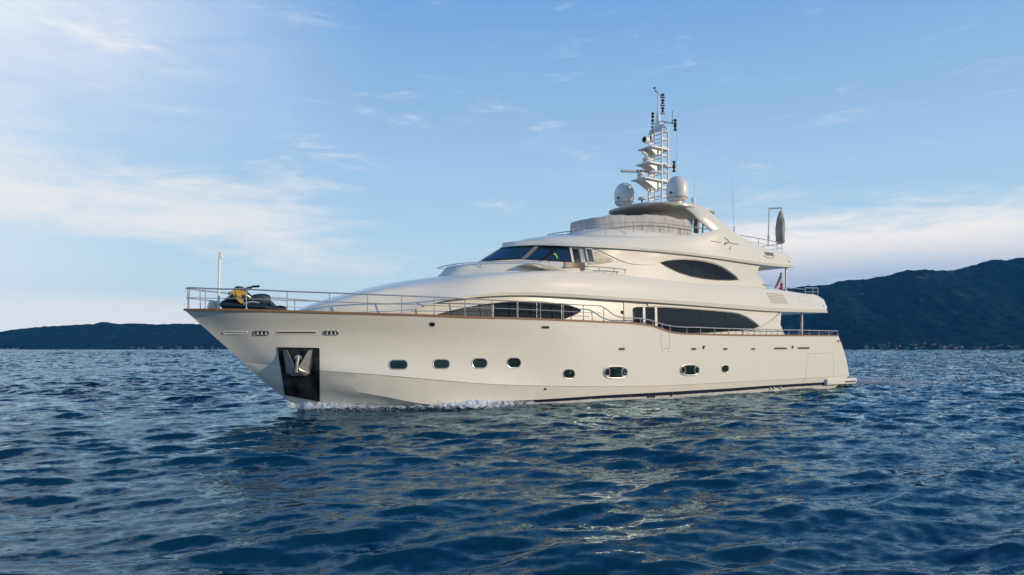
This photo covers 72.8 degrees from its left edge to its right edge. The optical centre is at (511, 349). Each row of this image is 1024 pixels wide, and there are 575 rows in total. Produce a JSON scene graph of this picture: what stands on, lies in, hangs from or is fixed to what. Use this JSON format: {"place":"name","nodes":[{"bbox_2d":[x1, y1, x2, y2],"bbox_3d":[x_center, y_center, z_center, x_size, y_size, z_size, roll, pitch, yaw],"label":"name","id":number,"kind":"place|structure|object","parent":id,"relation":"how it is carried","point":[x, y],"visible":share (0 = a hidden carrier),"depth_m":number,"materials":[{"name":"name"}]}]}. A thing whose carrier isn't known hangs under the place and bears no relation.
{"place":"outdoors","nodes":[
{"label":"outdoors","id":0,"kind":"place"},
{"bbox_2d":[0,322,227,349],"bbox_3d":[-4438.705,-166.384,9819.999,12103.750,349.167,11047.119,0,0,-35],"label":"hills","id":1,"kind":"structure","parent":0,"point":[106,336],"depth_m":7627.82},
{"bbox_2d":[0,349,1023,574],"bbox_3d":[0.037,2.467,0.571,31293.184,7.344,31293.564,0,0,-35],"label":"water","id":2,"kind":"structure","parent":0,"point":[172,462],"depth_m":13.32,"materials":[{"name":"blue liquid"}]},
{"bbox_2d":[288,400,526,411],"bbox_3d":[-3.824,2.194,27.933,9.949,0.526,2.416,0,0,-16],"label":"bow spray","id":3,"kind":"object","parent":2,"relation":"on","point":[374,404],"visible":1,"depth_m":27.70,"materials":[{"name":"liquid"}]},
{"bbox_2d":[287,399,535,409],"bbox_3d":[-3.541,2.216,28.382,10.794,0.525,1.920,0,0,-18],"label":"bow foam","id":4,"kind":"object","parent":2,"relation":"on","point":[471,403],"visible":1,"depth_m":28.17,"materials":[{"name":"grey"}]},
{"bbox_2d":[183,87,856,408],"bbox_3d":[4.711,-5.637,37.151,40.865,18.781,7.488,0,0,-35],"label":"yacht","id":5,"kind":"object","parent":2,"relation":"on","point":[592,315],"visible":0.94,"depth_m":32.14,"materials":[{"name":"white metal"}]},
{"bbox_2d":[220,285,286,309],"bbox_3d":[-9.907,-1.798,26.610,2.432,1.260,1.159,0,0,-35],"label":"jet ski","id":6,"kind":"object","parent":5,"relation":"on","point":[253,302],"visible":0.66,"depth_m":26.16,"materials":[{"name":"black plastic"}]},
{"bbox_2d":[283,350,311,375],"bbox_3d":[-8.195,0.518,26.575,1.048,1.008,0.334,0,0,-3],"label":"anchor","id":7,"kind":"object","parent":5,"relation":"attached to","point":[304,367],"visible":1,"depth_m":26.54,"materials":[{"name":"metal"}]},
{"bbox_2d":[437,301,580,318],"bbox_3d":[0.021,-1.641,30.247,7.490,0.992,0.338,0,0,-30],"label":"front window","id":8,"kind":"structure","parent":5,"relation":"in","point":[487,311],"depth_m":30.33,"materials":[{"name":"black glass"}]},
{"bbox_2d":[585,247,594,263],"bbox_3d":[3.736,-4.504,33.400,0.481,0.804,0.325,0,0,-35],"label":"door leaf","id":9,"kind":"structure","parent":5,"relation":"in","point":[589,253],"depth_m":33.37,"materials":[{"name":"beige"}]},
{"bbox_2d":[623,302,631,321],"bbox_3d":[5.654,-1.766,33.849,0.573,1.053,0.129,0,0,-35],"label":"side door","id":10,"kind":"structure","parent":5,"relation":"in","point":[627,305],"depth_m":33.81,"materials":[{"name":"grey"}]},
{"bbox_2d":[570,214,692,234],"bbox_3d":[6.059,-6.684,38.090,6.553,1.169,4.297,0,0,-35],"label":"canvas cover","id":11,"kind":"object","parent":5,"relation":"on","point":[663,228],"visible":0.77,"depth_m":36.31,"materials":[{"name":"fabric"}]},
{"bbox_2d":[633,307,757,332],"bbox_3d":[9.985,-1.450,36.821,9.854,1.356,0.172,0,0,-35],"label":"saloon window","id":12,"kind":"structure","parent":5,"relation":"in","point":[680,317],"depth_m":36.48,"materials":[{"name":"black glass"}]},
{"bbox_2d":[693,219,699,232],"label":"folded parasol","id":13,"kind":"object","parent":5,"relation":"on","point":[696,224],"visible":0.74,"depth_m":41.17,"materials":[{"name":"fabric"}]},
{"bbox_2d":[660,260,736,280],"bbox_3d":[10.217,-4.294,37.587,6.222,0.966,0.098,0,0,-34],"label":"eye window","id":14,"kind":"structure","parent":5,"relation":"in","point":[693,268],"depth_m":37.50,"materials":[{"name":"black glass"}]},
{"bbox_2d":[775,272,782,289],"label":"ensign","id":15,"kind":"object","parent":5,"relation":"attached to","point":[779,282],"visible":0.92,"depth_m":44.67,"materials":[{"name":"red fabric"}]},
{"bbox_2d":[563,371,1022,402],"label":"wake spray","id":16,"kind":"object","parent":2,"relation":"on","point":[884,382],"visible":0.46,"depth_m":49.00,"materials":[{"name":"liquid"}]},
{"bbox_2d":[857,377,937,382],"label":"wake foam","id":17,"kind":"object","parent":2,"relation":"on","point":[881,379],"visible":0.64,"depth_m":52.13,"materials":[{"name":"grey"}]},
{"bbox_2d":[0,0,1023,331],"label":"sky","id":18,"kind":"structure","parent":0,"point":[343,146],"materials":[{"name":"blue"}]},
{"bbox_2d":[767,207,784,246],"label":"cantilever parasol","id":19,"kind":"object","parent":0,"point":[780,230],"visible":0.97,"depth_m":44.20,"materials":[{"name":"fabric"}]},
{"bbox_2d":[780,258,1023,349],"bbox_3d":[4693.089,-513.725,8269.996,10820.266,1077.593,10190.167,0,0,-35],"label":"mountain","id":20,"kind":"structure","parent":0,"point":[981,304],"depth_m":6593.20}
]}

